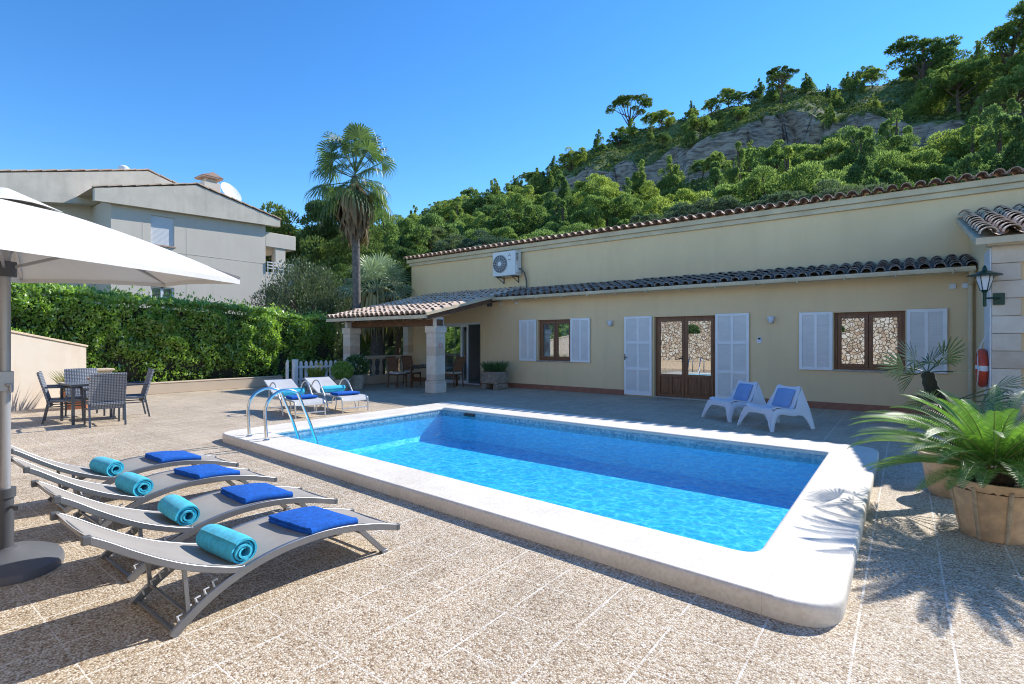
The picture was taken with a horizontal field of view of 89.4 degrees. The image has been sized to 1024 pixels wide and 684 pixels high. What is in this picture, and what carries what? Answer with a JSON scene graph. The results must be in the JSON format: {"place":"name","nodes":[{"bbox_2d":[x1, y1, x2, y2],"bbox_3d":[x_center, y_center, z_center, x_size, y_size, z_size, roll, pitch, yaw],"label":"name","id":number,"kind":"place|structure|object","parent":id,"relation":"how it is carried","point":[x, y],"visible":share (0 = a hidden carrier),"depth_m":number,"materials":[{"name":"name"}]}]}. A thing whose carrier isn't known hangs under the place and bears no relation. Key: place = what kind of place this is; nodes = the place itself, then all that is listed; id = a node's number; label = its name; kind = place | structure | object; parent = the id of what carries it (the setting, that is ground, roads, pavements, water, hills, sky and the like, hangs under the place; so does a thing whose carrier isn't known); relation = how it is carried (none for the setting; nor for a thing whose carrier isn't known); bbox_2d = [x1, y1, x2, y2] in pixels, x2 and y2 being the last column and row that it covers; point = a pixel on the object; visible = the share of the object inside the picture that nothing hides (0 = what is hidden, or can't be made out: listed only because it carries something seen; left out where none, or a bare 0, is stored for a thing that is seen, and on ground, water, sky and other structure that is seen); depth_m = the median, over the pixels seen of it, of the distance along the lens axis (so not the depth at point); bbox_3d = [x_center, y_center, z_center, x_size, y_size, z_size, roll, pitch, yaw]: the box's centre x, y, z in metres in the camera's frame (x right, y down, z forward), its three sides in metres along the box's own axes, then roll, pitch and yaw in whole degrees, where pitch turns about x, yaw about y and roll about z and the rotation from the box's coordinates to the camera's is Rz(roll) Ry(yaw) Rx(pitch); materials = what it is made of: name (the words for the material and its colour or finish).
{"place":"outdoors","nodes":[
{"label":"outdoors","id":0,"kind":"place"},
{"bbox_2d":[0,381,1023,683],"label":"patio","id":1,"kind":"structure","parent":0,"point":[438,597],"depth_m":3.00,"materials":[{"name":"stone"}]},
{"bbox_2d":[11,330,87,410],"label":"boundary wall","id":2,"kind":"structure","parent":1,"relation":"on","point":[32,355],"depth_m":11.54,"materials":[{"name":"paint"}]},
{"bbox_2d":[36,371,83,423],"bbox_3d":[-8.458,1.027,9.713,0.664,0.951,0.577,0,0,-39],"label":"wicker chair","id":3,"kind":"object","parent":1,"relation":"on","point":[50,401],"visible":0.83,"depth_m":9.52,"materials":[{"name":"grey wicker"}]},
{"bbox_2d":[64,368,104,415],"bbox_3d":[-8.601,1.027,10.411,0.664,0.951,0.577,0,0,39],"label":"wicker chair","id":4,"kind":"object","parent":1,"relation":"on","point":[77,374],"visible":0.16,"depth_m":10.48,"materials":[{"name":"grey wicker"}]},
{"bbox_2d":[58,381,123,424],"bbox_3d":[-7.936,1.135,9.802,0.840,0.730,0.840,0,0,37],"label":"patio table","id":5,"kind":"object","parent":1,"relation":"on","point":[73,384],"visible":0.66,"depth_m":9.39,"materials":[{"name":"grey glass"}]},
{"bbox_2d":[83,372,126,427],"bbox_3d":[-7.300,1.027,9.287,0.664,0.951,0.577,0,0,43],"label":"wicker chair","id":6,"kind":"object","parent":1,"relation":"on","point":[107,390],"visible":1,"depth_m":9.14,"materials":[{"name":"wicker"}]},
{"bbox_2d":[0,187,240,586],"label":"parasol","id":7,"kind":"object","parent":1,"relation":"on","point":[40,242],"visible":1,"depth_m":3.42,"materials":[{"name":"fabric"}]},
{"bbox_2d":[11,445,238,512],"bbox_3d":[-3.782,1.196,5.122,0.588,0.628,1.835,0,0,37],"label":"sun lounger","id":8,"kind":"object","parent":1,"relation":"on","point":[139,464],"visible":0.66,"depth_m":4.93,"materials":[{"name":"grey metal"}]},
{"bbox_2d":[89,457,123,475],"bbox_3d":[-3.882,1.203,4.956,0.415,0.158,0.159,0,0,32],"label":"rolled towel","id":9,"kind":"object","parent":8,"relation":"on","point":[106,466],"visible":0.98,"depth_m":4.88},
{"bbox_2d":[145,451,200,462],"bbox_3d":[-3.541,1.206,5.406,0.470,0.089,0.367,0,0,37],"label":"folded towel","id":10,"kind":"object","parent":8,"relation":"on","point":[164,456],"visible":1,"depth_m":5.32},
{"bbox_2d":[110,368,153,419],"bbox_3d":[-7.574,1.027,10.315,0.664,0.951,0.577,0,0,-43],"label":"wicker chair","id":11,"kind":"object","parent":1,"relation":"on","point":[141,396],"visible":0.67,"depth_m":10.28,"materials":[{"name":"grey wicker"}]},
{"bbox_2d":[11,456,276,526],"bbox_3d":[-3.080,1.196,4.510,0.588,0.628,1.835,0,0,37],"label":"sun lounger","id":12,"kind":"object","parent":1,"relation":"on","point":[166,482],"visible":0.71,"depth_m":4.26,"materials":[{"name":"grey metal"}]},
{"bbox_2d":[115,472,153,495],"bbox_3d":[-3.171,1.197,4.339,0.415,0.154,0.172,0,0,37],"label":"rolled towel","id":13,"kind":"object","parent":12,"relation":"on","point":[132,483],"visible":0.99,"depth_m":4.25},
{"bbox_2d":[173,464,239,478],"bbox_3d":[-2.820,1.207,4.786,0.470,0.091,0.366,0,0,32],"label":"folded towel","id":14,"kind":"object","parent":12,"relation":"on","point":[201,471],"visible":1,"depth_m":4.70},
{"bbox_2d":[31,480,337,581],"bbox_3d":[-2.262,1.196,3.829,0.588,0.628,1.835,0,0,38],"label":"sun lounger","id":15,"kind":"object","parent":1,"relation":"on","point":[215,507],"visible":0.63,"depth_m":3.56,"materials":[{"name":"grey metal"}]},
{"bbox_2d":[157,494,199,525],"bbox_3d":[-2.365,1.193,3.664,0.415,0.152,0.171,0,0,41],"label":"rolled towel","id":16,"kind":"object","parent":15,"relation":"on","point":[178,509],"visible":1,"depth_m":3.57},
{"bbox_2d":[220,483,292,503],"bbox_3d":[-2.032,1.206,4.119,0.470,0.088,0.368,0,0,40],"label":"folded towel","id":17,"kind":"object","parent":15,"relation":"on","point":[248,493],"visible":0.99,"depth_m":4.03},
{"bbox_2d":[126,375,282,394],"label":"retaining wall","id":18,"kind":"structure","parent":1,"relation":"on","point":[194,385],"depth_m":15.59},
{"bbox_2d":[50,508,399,637],"bbox_3d":[-1.601,1.196,3.224,0.588,0.628,1.835,0,0,37],"label":"sun lounger","id":19,"kind":"object","parent":1,"relation":"on","point":[272,540],"visible":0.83,"depth_m":2.89,"materials":[{"name":"grey metal"}]},
{"bbox_2d":[196,524,256,563],"bbox_3d":[-1.691,1.194,3.063,0.435,0.158,0.158,0,0,34],"label":"rolled towel","id":20,"kind":"object","parent":19,"relation":"on","point":[227,544],"visible":1,"depth_m":2.98,"materials":[{"name":"fabric"}]},
{"bbox_2d":[268,506,357,534],"bbox_3d":[-1.340,1.207,3.493,0.470,0.091,0.370,0,0,33],"label":"folded towel","id":21,"kind":"object","parent":19,"relation":"on","point":[311,520],"visible":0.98,"depth_m":3.42,"materials":[{"name":"fabric"}]},
{"bbox_2d":[264,379,325,418],"bbox_3d":[-4.607,1.181,10.891,0.699,0.653,1.988,0,0,-42],"label":"reclining sunbed","id":22,"kind":"object","parent":1,"relation":"on","point":[284,384],"visible":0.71,"depth_m":10.74,"materials":[{"name":"white plastic"}]},
{"bbox_2d":[286,359,336,385],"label":"picket gate","id":23,"kind":"structure","parent":1,"relation":"on","point":[295,367],"depth_m":16.37,"materials":[{"name":"white paint"}]},
{"bbox_2d":[304,377,368,413],"bbox_3d":[-3.980,1.181,11.633,0.699,0.653,1.988,0,0,-44],"label":"reclining sunbed","id":24,"kind":"object","parent":1,"relation":"on","point":[316,383],"visible":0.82,"depth_m":11.44,"materials":[{"name":"white plastic"}]},
{"bbox_2d":[330,359,354,390],"bbox_3d":[-5.124,1.010,15.630,0.764,0.981,0.742,0,0,37],"label":"potted shrub","id":25,"kind":"object","parent":1,"relation":"on","point":[342,370],"visible":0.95,"depth_m":15.49,"materials":[{"name":"green plant"}]},
{"bbox_2d":[303,122,397,355],"bbox_3d":[-5.873,-3.244,18.898,3.406,9.492,3.166,0,0,-19],"label":"tall fan palm","id":26,"kind":"object","parent":1,"relation":"on","point":[356,209],"visible":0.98,"depth_m":18.65,"materials":[{"name":"green plant"}]},
{"bbox_2d":[345,354,369,388],"bbox_3d":[-4.893,0.936,16.287,0.828,1.128,0.844,0,0,37],"label":"potted shrub","id":27,"kind":"object","parent":1,"relation":"on","point":[357,380],"visible":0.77,"depth_m":16.10,"materials":[{"name":"green plant"}]},
{"bbox_2d":[364,355,408,384],"bbox_3d":[-4.701,1.005,18.535,0.320,0.990,2.340,0,0,37],"label":"balustrade","id":28,"kind":"object","parent":1,"relation":"on","point":[374,378],"visible":0.41,"depth_m":18.47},
{"bbox_2d":[326,286,523,393],"bbox_3d":[-2.861,-0.212,17.555,4.804,3.424,4.670,0,0,37],"label":"porch","id":29,"kind":"object","parent":1,"relation":"on","point":[435,307],"visible":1,"depth_m":15.94,"materials":[{"name":"ceramic"}]},
{"bbox_2d":[478,360,511,389],"bbox_3d":[-0.547,1.045,16.292,1.117,0.910,1.022,0,0,-12],"label":"stone trough","id":30,"kind":"object","parent":1,"relation":"on","point":[495,376],"visible":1,"depth_m":16.07,"materials":[{"name":"stone"}]},
{"bbox_2d":[222,401,878,627],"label":"swimming pool","id":31,"kind":"structure","parent":1,"relation":"in","point":[796,565],"depth_m":6.17,"materials":[{"name":"stone"}]},
{"bbox_2d":[246,387,317,443],"bbox_3d":[-3.355,1.291,7.673,0.580,1.226,0.925,0,0,37],"label":"pool ladder","id":32,"kind":"object","parent":31,"relation":"attached to","point":[254,394],"visible":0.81,"depth_m":7.54,"materials":[{"name":"silver metal"}]},
{"bbox_2d":[291,413,820,551],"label":"water","id":33,"kind":"structure","parent":31,"relation":"in","point":[548,451],"depth_m":7.24,"materials":[{"name":"liquid"}]},
{"bbox_2d":[403,166,1023,417],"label":"house","id":34,"kind":"structure","parent":1,"relation":"on","point":[847,291],"depth_m":13.02,"materials":[{"name":"paint"}]},
{"bbox_2d":[444,322,479,384],"bbox_3d":[-1.784,0.425,18.265,1.950,2.150,0.100,0,0,37],"label":"sliding door","id":35,"kind":"structure","parent":34,"relation":"in","point":[461,325],"depth_m":18.21,"materials":[{"name":"white"}]},
{"bbox_2d":[493,250,526,286],"bbox_3d":[-0.069,-2.469,18.079,1.247,1.302,0.490,0,0,37],"label":"air conditioner","id":36,"kind":"object","parent":34,"relation":"attached to","point":[506,263],"visible":1,"depth_m":17.92,"materials":[{"name":"grey"}]},
{"bbox_2d":[540,319,569,360],"bbox_3d":[1.382,-0.030,15.920,1.210,1.260,0.148,0,0,37],"label":"window","id":37,"kind":"structure","parent":34,"relation":"in","point":[549,328],"depth_m":15.88,"materials":[{"name":"brown wood"}]},
{"bbox_2d":[656,315,714,398],"bbox_3d":[4.502,0.425,13.472,1.580,2.150,0.141,0,0,37],"label":"door","id":38,"kind":"structure","parent":34,"relation":"in","point":[683,385],"depth_m":13.46,"materials":[{"name":"brown wood"}]},
{"bbox_2d":[834,311,904,370],"bbox_3d":[7.659,-0.005,11.107,1.250,1.250,0.085,0,0,37],"label":"window","id":39,"kind":"structure","parent":34,"relation":"in","point":[868,317],"depth_m":11.09,"materials":[{"name":"brown wood"}]},
{"bbox_2d":[956,203,1023,433],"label":"side wing","id":40,"kind":"structure","parent":34,"relation":"attached to","point":[996,240],"depth_m":7.96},
{"bbox_2d":[975,334,988,387],"bbox_3d":[7.607,0.313,8.386,0.135,0.871,0.638,0,0,37],"label":"life ring","id":41,"kind":"object","parent":40,"relation":"hanging from","point":[981,367],"visible":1,"depth_m":8.20,"materials":[{"name":"red plastic"}]},
{"bbox_2d":[966,265,1004,306],"bbox_3d":[7.270,-0.850,7.939,0.455,0.640,0.430,0,0,37],"label":"wall lantern","id":42,"kind":"object","parent":40,"relation":"attached to","point":[984,277],"depth_m":7.91,"materials":[{"name":"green metal"}]},
{"bbox_2d":[701,380,766,422],"bbox_3d":[4.329,1.140,10.035,0.995,0.724,0.766,0,0,-19],"label":"lounge chair","id":43,"kind":"object","parent":1,"relation":"on","point":[730,404],"visible":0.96,"depth_m":9.87,"materials":[{"name":"white plastic"}]},
{"bbox_2d":[737,384,814,431],"bbox_3d":[4.595,1.140,9.029,0.995,0.724,0.766,0,0,-20],"label":"lounge chair","id":44,"kind":"object","parent":1,"relation":"on","point":[770,411],"visible":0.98,"depth_m":8.84,"materials":[{"name":"white plastic"}]},
{"bbox_2d":[772,388,794,407],"bbox_3d":[4.767,0.988,9.091,0.171,0.314,0.371,0,0,-20],"label":"cushion","id":45,"kind":"object","parent":44,"relation":"on","point":[783,397],"visible":1,"depth_m":9.04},
{"bbox_2d":[847,384,1023,544],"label":"potted cycad","id":46,"kind":"object","parent":1,"relation":"on","point":[988,501],"visible":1,"depth_m":3.88,"materials":[{"name":"plant"}]},
{"bbox_2d":[878,336,1023,498],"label":"potted fan palm","id":47,"kind":"object","parent":1,"relation":"on","point":[930,382],"visible":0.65,"depth_m":5.14,"materials":[{"name":"plant"}]},
{"bbox_2d":[0,0,1023,228],"label":"sky","id":48,"kind":"structure","parent":0,"point":[460,94],"materials":[{"name":"blue"}]},
{"bbox_2d":[333,51,1023,371],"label":"hillside","id":49,"kind":"structure","parent":0,"point":[796,125],"depth_m":73.77,"materials":[{"name":"stone"}]},
{"bbox_2d":[285,185,370,285],"bbox_3d":[-13.220,-4.605,38.882,6.936,14.155,7.792,0,0,13],"label":"pine tree","id":50,"kind":"object","parent":49,"relation":"on","point":[312,215],"visible":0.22,"depth_m":37.40,"materials":[{"name":"green plant"}]},
{"bbox_2d":[299,227,419,290],"bbox_3d":[-9.396,-2.425,32.354,7.255,9.388,6.876,0,0,-29],"label":"pine tree","id":51,"kind":"object","parent":49,"relation":"on","point":[336,249],"visible":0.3,"depth_m":30.80,"materials":[{"name":"green plant"}]},
{"bbox_2d":[324,193,431,346],"bbox_3d":[-8.651,-3.789,36.318,8.072,12.585,8.493,0,0,5],"label":"pine tree","id":52,"kind":"object","parent":49,"relation":"on","point":[414,240],"visible":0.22,"depth_m":35.70,"materials":[{"name":"green plant"}]},
{"bbox_2d":[377,212,464,251],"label":"pine tree","id":53,"kind":"object","parent":49,"relation":"on","point":[431,220],"visible":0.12,"depth_m":41.74,"materials":[{"name":"green plant"}]},
{"bbox_2d":[432,234,467,252],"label":"holm oak","id":54,"kind":"object","parent":49,"relation":"on","point":[443,244],"visible":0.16,"depth_m":36.18,"materials":[{"name":"green plant"}]},
{"bbox_2d":[435,194,481,222],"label":"pine tree","id":55,"kind":"object","parent":49,"relation":"on","point":[445,211],"visible":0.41,"depth_m":90.13,"materials":[{"name":"green plant"}]},
{"bbox_2d":[454,213,506,240],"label":"pine tree","id":56,"kind":"object","parent":49,"relation":"on","point":[478,220],"visible":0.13,"depth_m":47.66,"materials":[{"name":"green plant"}]},
{"bbox_2d":[462,191,500,215],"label":"pine tree","id":57,"kind":"object","parent":49,"relation":"on","point":[486,199],"visible":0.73,"depth_m":87.36,"materials":[{"name":"green plant"}]},
{"bbox_2d":[457,225,517,243],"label":"pine tree","id":58,"kind":"object","parent":49,"relation":"on","point":[502,231],"visible":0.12,"depth_m":42.86,"materials":[{"name":"green plant"}]},
{"bbox_2d":[462,229,516,247],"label":"holm oak","id":59,"kind":"object","parent":49,"relation":"on","point":[486,239],"visible":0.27,"depth_m":34.31,"materials":[{"name":"green plant"}]},
{"bbox_2d":[481,193,550,239],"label":"pine tree","id":60,"kind":"object","parent":49,"relation":"on","point":[526,224],"visible":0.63,"depth_m":47.50,"materials":[{"name":"green plant"}]},
{"bbox_2d":[505,185,549,223],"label":"pine tree","id":61,"kind":"object","parent":49,"relation":"on","point":[528,191],"visible":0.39,"depth_m":61.45,"materials":[{"name":"green plant"}]},
{"bbox_2d":[530,169,577,230],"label":"pine tree","id":62,"kind":"object","parent":49,"relation":"on","point":[564,193],"visible":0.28,"depth_m":53.11,"materials":[{"name":"green plant"}]},
{"bbox_2d":[519,222,605,238],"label":"pine tree","id":63,"kind":"object","parent":49,"relation":"on","point":[543,231],"visible":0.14,"depth_m":37.03,"materials":[{"name":"green plant"}]},
{"bbox_2d":[555,146,587,171],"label":"pine tree","id":64,"kind":"object","parent":49,"relation":"on","point":[571,157],"visible":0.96,"depth_m":99.39,"materials":[{"name":"green plant"}]},
{"bbox_2d":[570,173,618,198],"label":"pine tree","id":65,"kind":"object","parent":49,"relation":"on","point":[586,186],"visible":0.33,"depth_m":62.34,"materials":[{"name":"green plant"}]},
{"bbox_2d":[570,175,640,223],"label":"pine tree","id":66,"kind":"object","parent":49,"relation":"on","point":[609,192],"visible":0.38,"depth_m":50.01,"materials":[{"name":"green plant"}]},
{"bbox_2d":[571,192,640,230],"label":"pine tree","id":67,"kind":"object","parent":49,"relation":"on","point":[600,209],"visible":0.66,"depth_m":42.18,"materials":[{"name":"green plant"}]},
{"bbox_2d":[605,93,652,134],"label":"pine tree","id":68,"kind":"object","parent":49,"relation":"on","point":[645,101],"visible":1,"depth_m":125.63,"materials":[{"name":"green plant"}]},
{"bbox_2d":[626,159,662,198],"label":"pine tree","id":69,"kind":"object","parent":49,"relation":"on","point":[639,179],"visible":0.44,"depth_m":61.89,"materials":[{"name":"green plant"}]},
{"bbox_2d":[633,180,674,216],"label":"pine tree","id":70,"kind":"object","parent":49,"relation":"on","point":[644,197],"visible":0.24,"depth_m":52.69,"materials":[{"name":"green plant"}]},
{"bbox_2d":[652,155,692,202],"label":"pine tree","id":71,"kind":"object","parent":49,"relation":"on","point":[672,180],"visible":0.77,"depth_m":60.39,"materials":[{"name":"green plant"}]},
{"bbox_2d":[641,188,716,217],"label":"pine tree","id":72,"kind":"object","parent":49,"relation":"on","point":[688,196],"visible":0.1,"depth_m":31.01,"materials":[{"name":"green plant"}]},
{"bbox_2d":[662,201,712,221],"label":"holm oak","id":73,"kind":"object","parent":49,"relation":"on","point":[678,210],"visible":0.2,"depth_m":24.81,"materials":[{"name":"green plant"}]},
{"bbox_2d":[680,113,717,140],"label":"pine tree","id":74,"kind":"object","parent":49,"relation":"on","point":[695,122],"visible":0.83,"depth_m":80.45,"materials":[{"name":"green plant"}]},
{"bbox_2d":[672,161,743,210],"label":"pine tree","id":75,"kind":"object","parent":49,"relation":"on","point":[716,176],"visible":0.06,"depth_m":33.21,"materials":[{"name":"green plant"}]},
{"bbox_2d":[700,151,733,172],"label":"pine tree","id":76,"kind":"object","parent":49,"relation":"on","point":[715,156],"visible":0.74,"depth_m":62.27,"materials":[{"name":"green plant"}]},
{"bbox_2d":[686,195,753,220],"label":"holm oak","id":77,"kind":"object","parent":49,"relation":"on","point":[724,203],"visible":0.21,"depth_m":24.18,"materials":[{"name":"green plant"}]},
{"bbox_2d":[446,49,1023,236],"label":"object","id":78,"kind":"structure","parent":49,"relation":"on","point":[784,106],"depth_m":81.09,"materials":[{"name":"plant"}]},
{"bbox_2d":[718,141,767,197],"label":"pine tree","id":79,"kind":"object","parent":49,"relation":"on","point":[730,171],"visible":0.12,"depth_m":45.34,"materials":[{"name":"green plant"}]},
{"bbox_2d":[735,139,818,179],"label":"pine tree","id":80,"kind":"object","parent":49,"relation":"on","point":[772,155],"visible":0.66,"depth_m":51.70,"materials":[{"name":"green plant"}]},
{"bbox_2d":[709,160,855,203],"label":"pine tree","id":81,"kind":"object","parent":49,"relation":"on","point":[754,186],"visible":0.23,"depth_m":26.18,"materials":[{"name":"green plant"}]},
{"bbox_2d":[765,65,800,103],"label":"pine tree","id":82,"kind":"object","parent":49,"relation":"on","point":[785,69],"visible":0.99,"depth_m":93.46,"materials":[{"name":"green plant"}]},
{"bbox_2d":[802,137,862,176],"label":"pine tree","id":83,"kind":"object","parent":49,"relation":"on","point":[824,152],"visible":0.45,"depth_m":47.51,"materials":[{"name":"green plant"}]},
{"bbox_2d":[796,179,890,203],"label":"holm oak","id":84,"kind":"object","parent":49,"relation":"on","point":[844,189],"visible":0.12,"depth_m":20.83,"materials":[{"name":"green plant"}]},
{"bbox_2d":[815,125,920,180],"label":"pine tree","id":85,"kind":"object","parent":49,"relation":"on","point":[839,162],"visible":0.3,"depth_m":37.77,"materials":[{"name":"green plant"}]},
{"bbox_2d":[860,67,888,87],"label":"pine tree","id":86,"kind":"object","parent":49,"relation":"on","point":[872,72],"visible":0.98,"depth_m":87.52,"materials":[{"name":"green plant"}]},
{"bbox_2d":[841,130,914,191],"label":"pine tree","id":87,"kind":"object","parent":49,"relation":"on","point":[859,169],"visible":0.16,"depth_m":28.08,"materials":[{"name":"green plant"}]},
{"bbox_2d":[818,148,957,188],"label":"pine tree","id":88,"kind":"object","parent":49,"relation":"on","point":[916,166],"visible":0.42,"depth_m":31.28,"materials":[{"name":"green plant"}]},
{"bbox_2d":[876,108,924,180],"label":"pine tree","id":89,"kind":"object","parent":49,"relation":"on","point":[883,130],"visible":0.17,"depth_m":41.24,"materials":[{"name":"green plant"}]},
{"bbox_2d":[883,34,972,103],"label":"pine tree","id":90,"kind":"object","parent":49,"relation":"on","point":[939,49],"visible":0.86,"depth_m":71.68,"materials":[{"name":"green plant"}]},
{"bbox_2d":[900,69,963,117],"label":"pine tree","id":91,"kind":"object","parent":49,"relation":"on","point":[929,107],"visible":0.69,"depth_m":66.16,"materials":[{"name":"green plant"}]},
{"bbox_2d":[901,115,1015,187],"bbox_3d":[29.959,-10.650,35.599,9.093,7.564,7.567,0,0,29],"label":"pine tree","id":92,"kind":"object","parent":49,"relation":"on","point":[950,141],"visible":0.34,"depth_m":33.88,"materials":[{"name":"green plant"}]},
{"bbox_2d":[927,116,996,183],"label":"pine tree","id":93,"kind":"object","parent":49,"relation":"on","point":[950,158],"visible":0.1,"depth_m":31.91,"materials":[{"name":"green plant"}]},
{"bbox_2d":[919,57,1009,114],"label":"pine tree","id":94,"kind":"object","parent":49,"relation":"on","point":[943,84],"visible":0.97,"depth_m":61.12,"materials":[{"name":"green plant"}]},
{"bbox_2d":[948,103,1023,181],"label":"pine tree","id":95,"kind":"object","parent":49,"relation":"on","point":[1008,156],"visible":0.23,"depth_m":24.27,"materials":[{"name":"green plant"}]},
{"bbox_2d":[962,0,1023,104],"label":"pine tree","id":96,"kind":"object","parent":49,"relation":"on","point":[998,37],"visible":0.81,"depth_m":60.26,"materials":[{"name":"green plant"}]},
{"bbox_2d":[976,64,1023,115],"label":"pine tree","id":97,"kind":"object","parent":49,"relation":"on","point":[1008,87],"visible":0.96,"depth_m":55.97,"materials":[{"name":"green plant"}]},
{"label":"ground","id":98,"kind":"structure","parent":0,"visible":0},
{"bbox_2d":[0,165,295,316],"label":"apartment building","id":99,"kind":"structure","parent":98,"relation":"on","point":[206,221],"depth_m":23.34,"materials":[{"name":"grey paint"}]},
{"bbox_2d":[11,282,336,381],"bbox_3d":[-11.960,-0.269,13.866,1.886,3.539,15.711,0,0,37],"label":"hedge","id":100,"kind":"object","parent":98,"relation":"on","point":[135,341],"visible":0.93,"depth_m":15.39,"materials":[{"name":"green plant"}]},
{"bbox_2d":[245,255,352,356],"bbox_3d":[-8.773,-1.137,22.137,4.037,5.329,4.803,0,0,37],"label":"olive shrub","id":101,"kind":"object","parent":98,"relation":"on","point":[288,277],"visible":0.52,"depth_m":21.57,"materials":[{"name":"green plant"}]},
{"bbox_2d":[259,201,346,299],"bbox_3d":[-16.568,-4.161,42.055,10.418,13.340,9.874,0,0,-5],"label":"pine tree","id":102,"kind":"object","parent":98,"relation":"on","point":[283,229],"visible":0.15,"depth_m":38.94,"materials":[{"name":"green plant"}]},
{"bbox_2d":[287,263,388,338],"bbox_3d":[-8.056,-0.908,25.913,5.021,5.936,5.298,0,0,9],"label":"shrub","id":103,"kind":"object","parent":98,"relation":"on","point":[341,265],"visible":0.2,"depth_m":25.11,"materials":[{"name":"green plant"}]},
{"bbox_2d":[335,252,414,374],"bbox_3d":[-5.635,-1.060,21.324,3.450,5.136,3.330,0,0,37],"label":"silvery fan palm","id":104,"kind":"object","parent":98,"relation":"on","point":[381,269],"visible":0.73,"depth_m":20.89,"materials":[{"name":"green plant"}]},
{"bbox_2d":[360,243,417,371],"bbox_3d":[-6.105,-1.504,26.726,3.846,7.194,4.320,0,0,25],"label":"pine tree","id":105,"kind":"object","parent":98,"relation":"on","point":[401,251],"visible":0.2,"depth_m":26.43,"materials":[{"name":"green plant"}]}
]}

